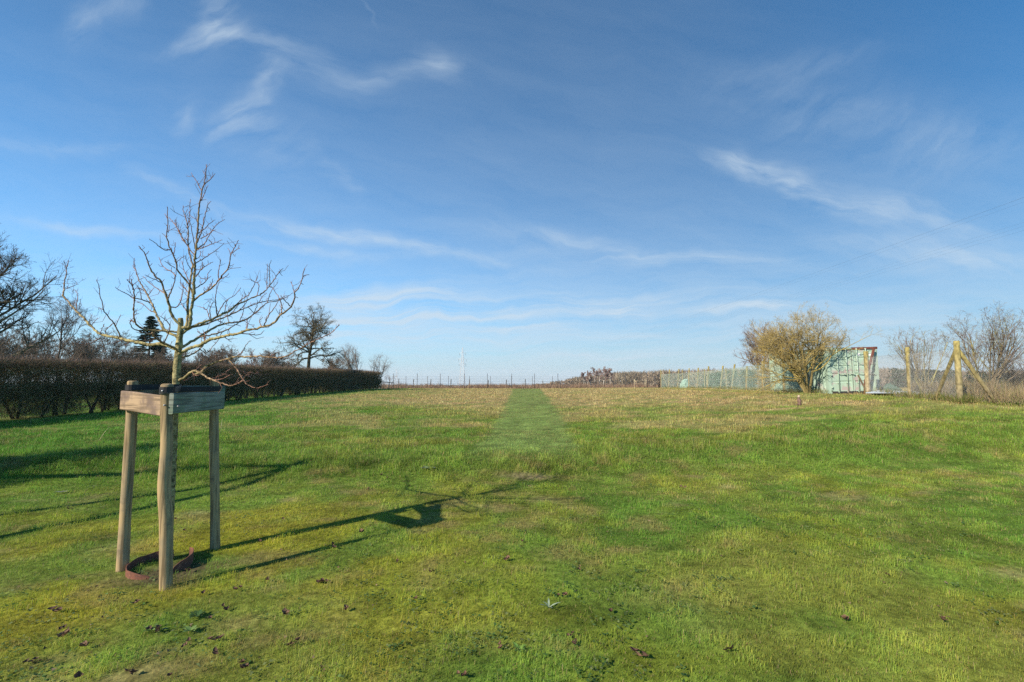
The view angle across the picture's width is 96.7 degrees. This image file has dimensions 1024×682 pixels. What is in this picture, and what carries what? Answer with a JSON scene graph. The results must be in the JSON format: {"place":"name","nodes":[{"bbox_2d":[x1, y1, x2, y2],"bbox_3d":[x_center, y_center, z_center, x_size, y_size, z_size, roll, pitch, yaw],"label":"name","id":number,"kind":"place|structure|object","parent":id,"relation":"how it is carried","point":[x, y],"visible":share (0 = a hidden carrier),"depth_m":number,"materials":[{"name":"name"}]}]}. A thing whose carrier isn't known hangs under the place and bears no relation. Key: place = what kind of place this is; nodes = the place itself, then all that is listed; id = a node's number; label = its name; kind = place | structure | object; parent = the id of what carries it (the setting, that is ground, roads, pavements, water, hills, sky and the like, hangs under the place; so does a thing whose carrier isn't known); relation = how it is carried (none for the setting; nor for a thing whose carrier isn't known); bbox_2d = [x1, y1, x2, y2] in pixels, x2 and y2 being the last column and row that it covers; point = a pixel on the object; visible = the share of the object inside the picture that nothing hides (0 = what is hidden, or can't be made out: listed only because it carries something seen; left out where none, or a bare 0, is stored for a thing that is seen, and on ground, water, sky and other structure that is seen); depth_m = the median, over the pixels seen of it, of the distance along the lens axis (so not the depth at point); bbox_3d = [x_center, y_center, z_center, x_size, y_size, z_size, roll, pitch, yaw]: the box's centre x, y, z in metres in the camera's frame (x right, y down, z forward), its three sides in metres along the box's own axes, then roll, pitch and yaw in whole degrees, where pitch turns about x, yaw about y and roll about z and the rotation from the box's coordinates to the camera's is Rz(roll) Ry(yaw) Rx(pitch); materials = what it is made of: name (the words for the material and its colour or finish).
{"place":"outdoors","nodes":[
{"label":"outdoors","id":0,"kind":"place"},
{"bbox_2d":[0,385,1023,681],"bbox_3d":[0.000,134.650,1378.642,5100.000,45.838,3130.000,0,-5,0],"label":"lawn","id":1,"kind":"structure","parent":0,"point":[542,615],"depth_m":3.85,"materials":[{"name":"green plant"}]},
{"bbox_2d":[0,324,37,394],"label":"bare shrub","id":2,"kind":"object","parent":1,"relation":"on","point":[3,343],"visible":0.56,"depth_m":29.92,"materials":[{"name":"brown plant"}]},
{"bbox_2d":[23,657,37,662],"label":"dead leaf","id":3,"kind":"object","parent":1,"relation":"on","point":[34,658],"visible":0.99,"depth_m":2.55,"materials":[{"name":"brown plant"}]},
{"bbox_2d":[0,326,81,377],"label":"bare shrub","id":4,"kind":"object","parent":1,"relation":"on","point":[34,349],"visible":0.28,"depth_m":34.16,"materials":[{"name":"brown plant"}]},
{"bbox_2d":[0,232,83,357],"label":"bare tree","id":5,"kind":"object","parent":1,"relation":"on","point":[10,262],"visible":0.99,"depth_m":20.14,"materials":[{"name":"brown plant"}]},
{"bbox_2d":[47,605,62,611],"bbox_3d":[-3.100,1.823,3.098,0.112,0.031,0.042,-1,-5,9],"label":"dead leaf","id":6,"kind":"object","parent":1,"relation":"on","point":[56,609],"visible":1,"depth_m":3.10,"materials":[{"name":"brown plant"}]},
{"bbox_2d":[57,628,69,636],"bbox_3d":[-2.756,1.798,2.797,0.060,0.030,0.054,0,7,3],"label":"dead leaf","id":7,"kind":"object","parent":1,"relation":"on","point":[63,633],"visible":1,"depth_m":2.80,"materials":[{"name":"brown plant"}]},
{"bbox_2d":[40,289,98,379],"bbox_3d":[-26.497,0.164,27.049,2.626,6.643,2.348,2,-5,-23],"label":"bare tree","id":8,"kind":"object","parent":1,"relation":"on","point":[67,324],"visible":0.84,"depth_m":27.00,"materials":[{"name":"brown plant"}]},
{"bbox_2d":[74,671,83,677],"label":"dead leaf","id":9,"kind":"object","parent":1,"relation":"on","point":[78,674],"visible":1,"depth_m":2.42,"materials":[{"name":"black plant"}]},
{"bbox_2d":[54,336,104,376],"bbox_3d":[-38.045,2.043,39.699,5.020,4.907,3.911,-4,-6,41],"label":"bare shrub","id":10,"kind":"object","parent":1,"relation":"on","point":[86,348],"visible":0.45,"depth_m":39.41,"materials":[{"name":"brown plant"}]},
{"bbox_2d":[79,641,89,645],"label":"dead leaf","id":11,"kind":"object","parent":1,"relation":"on","point":[84,643],"visible":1,"depth_m":2.69,"materials":[{"name":"brown plant"}]},
{"bbox_2d":[66,328,146,380],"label":"bare shrub","id":12,"kind":"object","parent":1,"relation":"on","point":[113,352],"visible":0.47,"depth_m":45.64,"materials":[{"name":"brown plant"}]},
{"bbox_2d":[109,346,151,379],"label":"bare shrub","id":13,"kind":"object","parent":1,"relation":"on","point":[131,352],"visible":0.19,"depth_m":49.73,"materials":[{"name":"brown plant"}]},
{"bbox_2d":[124,668,137,673],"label":"dead leaf","id":14,"kind":"object","parent":1,"relation":"on","point":[131,671],"visible":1,"depth_m":2.45,"materials":[{"name":"brown plant"}]},
{"bbox_2d":[131,316,168,379],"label":"conifer tree","id":15,"kind":"object","parent":1,"relation":"on","point":[150,322],"visible":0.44,"depth_m":61.96,"materials":[{"name":"green plant"}]},
{"bbox_2d":[146,625,160,628],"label":"dead leaf","id":16,"kind":"object","parent":1,"relation":"on","point":[150,627],"visible":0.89,"depth_m":2.87,"materials":[{"name":"brown plant"}]},
{"bbox_2d":[125,547,193,579],"bbox_3d":[-2.958,1.878,3.833,0.450,0.126,0.449,0,-5,0],"label":"edging ring","id":17,"kind":"object","parent":1,"relation":"on","point":[185,563],"visible":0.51,"depth_m":3.81,"materials":[{"name":"metal"}]},
{"bbox_2d":[151,346,172,361],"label":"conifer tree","id":18,"kind":"object","parent":1,"relation":"on","point":[166,351],"visible":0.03,"depth_m":64.19,"materials":[{"name":"green plant"}]},
{"bbox_2d":[145,347,189,377],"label":"bare shrub","id":19,"kind":"object","parent":1,"relation":"on","point":[160,356],"visible":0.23,"depth_m":43.32,"materials":[{"name":"brown plant"}]},
{"bbox_2d":[115,379,224,590],"bbox_3d":[-2.974,1.145,3.869,0.657,1.630,0.936,1,-5,-10],"label":"tree support","id":20,"kind":"object","parent":1,"relation":"on","point":[165,402],"visible":0.94,"depth_m":3.78,"materials":[{"name":"brown wood"}]},
{"bbox_2d":[181,637,190,647],"bbox_3d":[-1.942,1.801,2.717,0.034,0.018,0.072,-4,16,-10],"label":"dead leaf","id":21,"kind":"object","parent":1,"relation":"on","point":[185,643],"visible":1,"depth_m":2.72,"materials":[{"name":"brown plant"}]},
{"bbox_2d":[183,625,197,631],"bbox_3d":[-2.026,1.816,2.865,0.082,0.020,0.068,2,-5,-26],"label":"weed rosette","id":22,"kind":"object","parent":1,"relation":"on","point":[189,628],"visible":1,"depth_m":2.87,"materials":[{"name":"green plant"}]},
{"bbox_2d":[0,349,383,419],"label":"hedge","id":23,"kind":"object","parent":1,"relation":"on","point":[33,394],"visible":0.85,"depth_m":18.17,"materials":[{"name":"green plant"}]},
{"bbox_2d":[187,609,204,617],"bbox_3d":[-2.106,1.829,3.042,0.102,0.020,0.105,2,-5,-22],"label":"weed rosette","id":24,"kind":"object","parent":1,"relation":"on","point":[197,613],"visible":1,"depth_m":3.06,"materials":[{"name":"green plant"}]},
{"bbox_2d":[59,164,338,557],"bbox_3d":[-3.084,0.170,4.444,3.345,3.580,1.696,-4,-6,39],"label":"young tree","id":25,"kind":"object","parent":1,"relation":"on","point":[179,346],"visible":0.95,"depth_m":4.16,"materials":[{"name":"brown plant"}]},
{"bbox_2d":[193,350,215,362],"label":"bare shrub","id":26,"kind":"object","parent":1,"relation":"on","point":[199,357],"visible":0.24,"depth_m":51.72,"materials":[{"name":"brown plant"}]},
{"bbox_2d":[213,647,217,653],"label":"dead leaf","id":27,"kind":"object","parent":1,"relation":"on","point":[215,650],"visible":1,"depth_m":2.64,"materials":[{"name":"brown plant"}]},
{"bbox_2d":[207,634,223,639],"bbox_3d":[-1.797,1.800,2.755,0.100,0.025,0.046,-12,-1,-15],"label":"dead leaf","id":28,"kind":"object","parent":1,"relation":"on","point":[217,637],"visible":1,"depth_m":2.76,"materials":[{"name":"brown plant"}]},
{"bbox_2d":[201,344,241,363],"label":"bare shrub","id":29,"kind":"object","parent":1,"relation":"on","point":[220,355],"visible":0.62,"depth_m":49.10,"materials":[{"name":"brown plant"}]},
{"bbox_2d":[240,663,248,667],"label":"dead leaf","id":30,"kind":"object","parent":1,"relation":"on","point":[244,665],"visible":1,"depth_m":2.50,"materials":[{"name":"brown plant"}]},
{"bbox_2d":[241,348,259,365],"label":"bare tree","id":31,"kind":"object","parent":1,"relation":"on","point":[250,358],"visible":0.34,"depth_m":92.42,"materials":[{"name":"brown plant"}]},
{"bbox_2d":[243,345,286,366],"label":"bare shrub","id":32,"kind":"object","parent":1,"relation":"on","point":[269,361],"visible":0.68,"depth_m":49.81,"materials":[{"name":"brown plant"}]},
{"bbox_2d":[282,608,289,614],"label":"dead leaf","id":33,"kind":"object","parent":1,"relation":"on","point":[285,611],"visible":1,"depth_m":3.06,"materials":[{"name":"brown plant"}]},
{"bbox_2d":[279,357,297,366],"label":"bare shrub","id":34,"kind":"object","parent":1,"relation":"on","point":[287,362],"visible":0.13,"depth_m":57.40,"materials":[{"name":"brown plant"}]},
{"bbox_2d":[285,636,300,645],"bbox_3d":[-1.311,1.803,2.730,0.100,0.025,0.047,-20,-14,-18],"label":"dead leaf","id":35,"kind":"object","parent":1,"relation":"on","point":[297,639],"visible":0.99,"depth_m":2.72,"materials":[{"name":"brown plant"}]},
{"bbox_2d":[273,302,346,390],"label":"bare tree","id":36,"kind":"object","parent":1,"relation":"on","point":[317,327],"visible":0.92,"depth_m":42.17,"materials":[{"name":"brown plant"}]},
{"bbox_2d":[320,357,346,368],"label":"bare shrub","id":37,"kind":"object","parent":1,"relation":"on","point":[333,364],"visible":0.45,"depth_m":55.80,"materials":[{"name":"brown plant"}]},
{"bbox_2d":[338,343,364,369],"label":"bare shrub","id":38,"kind":"object","parent":1,"relation":"on","point":[349,363],"visible":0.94,"depth_m":53.60,"materials":[{"name":"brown plant"}]},
{"bbox_2d":[368,355,391,388],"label":"bare shrub","id":39,"kind":"object","parent":1,"relation":"on","point":[387,366],"visible":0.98,"depth_m":56.31,"materials":[{"name":"brown plant"}]},
{"bbox_2d":[456,670,465,675],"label":"dead leaf","id":40,"kind":"object","parent":1,"relation":"on","point":[462,674],"visible":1,"depth_m":2.42,"materials":[{"name":"brown plant"}]},
{"bbox_2d":[458,347,465,384],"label":"electricity pylon","id":41,"kind":"object","parent":1,"relation":"on","point":[462,364],"visible":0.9,"depth_m":619.30,"materials":[{"name":"metal"}]},
{"bbox_2d":[398,379,613,387],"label":"post and wire fence","id":42,"kind":"object","parent":1,"relation":"on","point":[509,380],"visible":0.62,"depth_m":65.71,"materials":[{"name":"wood"}]},
{"bbox_2d":[13,464,1004,678],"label":"leaf litter","id":43,"kind":"object","parent":1,"relation":"on","point":[341,596],"visible":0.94,"depth_m":3.28,"materials":[{"name":"brown plant"}]},
{"bbox_2d":[0,469,1023,681],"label":"clover","id":44,"kind":"object","parent":1,"relation":"on","point":[476,646],"visible":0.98,"depth_m":3.06,"materials":[{"name":"green plant"}]},
{"bbox_2d":[513,642,525,652],"bbox_3d":[0.043,1.786,2.647,0.087,0.025,0.086,0,-5,0],"label":"weed rosette","id":45,"kind":"object","parent":1,"relation":"on","point":[518,646],"visible":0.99,"depth_m":2.66,"materials":[{"name":"green plant"}]},
{"bbox_2d":[379,381,660,388],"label":"dry weeds","id":46,"kind":"object","parent":1,"relation":"on","point":[556,385],"visible":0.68,"depth_m":65.20,"materials":[{"name":"brown plant"}]},
{"bbox_2d":[393,374,647,388],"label":"wire fence","id":47,"kind":"object","parent":1,"relation":"on","point":[534,381],"visible":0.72,"depth_m":63.13,"materials":[{"name":"wood"}]},
{"bbox_2d":[427,376,634,387],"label":"wire fence","id":48,"kind":"object","parent":1,"relation":"on","point":[511,380],"visible":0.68,"depth_m":73.71,"materials":[{"name":"wood"}]},
{"bbox_2d":[540,598,559,607],"bbox_3d":[0.260,1.810,3.116,0.113,0.041,0.113,-3,-5,31],"label":"weed rosette","id":49,"kind":"object","parent":1,"relation":"on","point":[548,604],"visible":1,"depth_m":3.13,"materials":[{"name":"green plant"}]},
{"bbox_2d":[581,372,587,381],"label":"birch tree","id":50,"kind":"object","parent":1,"relation":"on","point":[582,374],"visible":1,"depth_m":149.13,"materials":[{"name":"brown plant"}]},
{"bbox_2d":[585,372,592,384],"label":"birch tree","id":51,"kind":"object","parent":1,"relation":"on","point":[589,378],"visible":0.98,"depth_m":151.68,"materials":[{"name":"brown plant"}]},
{"bbox_2d":[590,367,599,379],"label":"birch tree","id":52,"kind":"object","parent":1,"relation":"on","point":[595,372],"visible":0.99,"depth_m":149.76,"materials":[{"name":"brown plant"}]},
{"bbox_2d":[596,368,601,383],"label":"birch tree","id":53,"kind":"object","parent":1,"relation":"on","point":[600,372],"visible":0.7,"depth_m":155.44,"materials":[{"name":"brown plant"}]},
{"bbox_2d":[601,368,607,384],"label":"birch tree","id":54,"kind":"object","parent":1,"relation":"on","point":[605,374],"visible":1,"depth_m":149.87,"materials":[{"name":"brown plant"}]},
{"bbox_2d":[606,368,613,379],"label":"birch tree","id":55,"kind":"object","parent":1,"relation":"on","point":[609,370],"visible":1,"depth_m":149.59,"materials":[{"name":"brown plant"}]},
{"bbox_2d":[630,646,648,655],"bbox_3d":[0.728,1.772,2.593,0.042,0.032,0.116,4,-6,-39],"label":"dead leaf","id":56,"kind":"object","parent":1,"relation":"on","point":[638,653],"visible":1,"depth_m":2.59,"materials":[{"name":"brown plant"}]},
{"bbox_2d":[680,379,690,387],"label":"sheet bundle","id":57,"kind":"object","parent":1,"relation":"on","point":[683,383],"visible":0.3,"depth_m":51.10,"materials":[{"name":"white plastic"}]},
{"bbox_2d":[660,361,808,391],"bbox_3d":[18.216,3.481,41.224,1.804,2.571,34.420,0,-5,6],"label":"net fence","id":58,"kind":"object","parent":1,"relation":"on","point":[721,375],"visible":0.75,"depth_m":38.16,"materials":[{"name":"metal"}]},
{"bbox_2d":[734,318,788,386],"bbox_3d":[20.800,1.008,37.310,4.954,6.069,6.164,-2,-5,21],"label":"bare tree","id":59,"kind":"object","parent":1,"relation":"on","point":[753,356],"visible":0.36,"depth_m":37.23,"materials":[{"name":"brown plant"}]},
{"bbox_2d":[533,367,1022,388],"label":"wood","id":60,"kind":"object","parent":1,"relation":"on","point":[653,377],"visible":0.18,"depth_m":248.10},
{"bbox_2d":[793,395,800,404],"bbox_3d":[9.895,2.051,15.745,0.343,0.367,0.136,0,-5,0],"label":"marker stub","id":61,"kind":"object","parent":1,"relation":"on","point":[798,400],"visible":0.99,"depth_m":15.71,"materials":[{"name":"beige wood"}]},
{"bbox_2d":[740,302,882,393],"bbox_3d":[14.406,0.586,23.738,6.522,5.223,5.207,0,-5,0],"label":"lichened tree","id":62,"kind":"object","parent":1,"relation":"on","point":[795,367],"visible":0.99,"depth_m":22.79,"materials":[{"name":"yellow plant"}]},
{"bbox_2d":[768,347,879,393],"bbox_3d":[17.151,1.666,25.528,2.413,2.298,6.139,-2,-4,5],"label":"shipping container","id":63,"kind":"object","parent":1,"relation":"on","point":[838,372],"visible":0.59,"depth_m":22.64,"materials":[{"name":"green metal"}]},
{"bbox_2d":[829,348,854,392],"bbox_3d":[16.380,1.471,22.621,1.101,2.190,0.200,-2,-4,5],"label":"door","id":64,"kind":"structure","parent":63,"relation":"in","point":[840,362],"depth_m":22.63,"materials":[{"name":"metal"}]},
{"bbox_2d":[851,348,877,391],"bbox_3d":[17.428,1.438,22.532,1.059,2.190,0.200,-2,-4,5],"label":"door","id":65,"kind":"structure","parent":63,"relation":"in","point":[857,358],"depth_m":22.57,"materials":[{"name":"metal"}]},
{"bbox_2d":[662,385,986,403],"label":"tall grass","id":66,"kind":"structure","parent":1,"relation":"on","point":[969,398],"depth_m":17.28,"materials":[{"name":"brown plant"}]},
{"bbox_2d":[701,368,1023,387],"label":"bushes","id":67,"kind":"object","parent":1,"relation":"on","point":[898,373],"visible":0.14,"depth_m":180.57,"materials":[{"name":"brown plant"}]},
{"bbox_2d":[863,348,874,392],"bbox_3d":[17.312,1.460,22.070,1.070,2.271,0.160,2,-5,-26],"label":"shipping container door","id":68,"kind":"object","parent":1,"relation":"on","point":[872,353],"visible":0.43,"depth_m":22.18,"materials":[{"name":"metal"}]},
{"bbox_2d":[880,383,901,390],"bbox_3d":[18.715,2.368,22.506,0.962,0.542,0.956,0,-5,0],"label":"netting heap","id":69,"kind":"object","parent":1,"relation":"on","point":[896,389],"visible":0.23,"depth_m":22.31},
{"bbox_2d":[866,390,917,393],"bbox_3d":[16.189,2.149,19.089,1.240,0.120,1.800,3,-5,-29],"label":"metal sheet","id":70,"kind":"object","parent":1,"relation":"on","point":[884,391],"visible":0.4,"depth_m":19.30,"materials":[{"name":"silver metal"}]},
{"bbox_2d":[882,326,955,390],"bbox_3d":[16.140,0.790,18.016,2.307,2.953,2.238,0,-5,0],"label":"bare shrub","id":71,"kind":"object","parent":1,"relation":"on","point":[916,354],"visible":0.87,"depth_m":18.05,"materials":[{"name":"brown plant"}]},
{"bbox_2d":[863,341,1023,403],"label":"wire fence","id":72,"kind":"object","parent":1,"relation":"on","point":[957,355],"visible":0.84,"depth_m":15.56,"materials":[{"name":"grey metal"}]},
{"bbox_2d":[912,373,1023,405],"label":"dry undergrowth","id":73,"kind":"object","parent":1,"relation":"on","point":[1017,395],"visible":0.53,"depth_m":15.20,"materials":[{"name":"brown plant"}]},
{"bbox_2d":[941,300,1023,389],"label":"bare shrub","id":74,"kind":"object","parent":1,"relation":"on","point":[1002,346],"visible":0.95,"depth_m":15.98,"materials":[{"name":"brown plant"}]},
{"bbox_2d":[979,348,1023,396],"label":"bare shrub","id":75,"kind":"object","parent":1,"relation":"on","point":[1011,374],"visible":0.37,"depth_m":17.48,"materials":[{"name":"brown plant"}]},
{"bbox_2d":[0,0,1023,384],"label":"sky","id":76,"kind":"structure","parent":0,"point":[529,188],"materials":[{"name":"blue"}]},
{"bbox_2d":[475,389,586,453],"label":"path","id":77,"kind":"structure","parent":0,"point":[524,420],"depth_m":12.95,"materials":[{"name":"green plant"}]}
]}

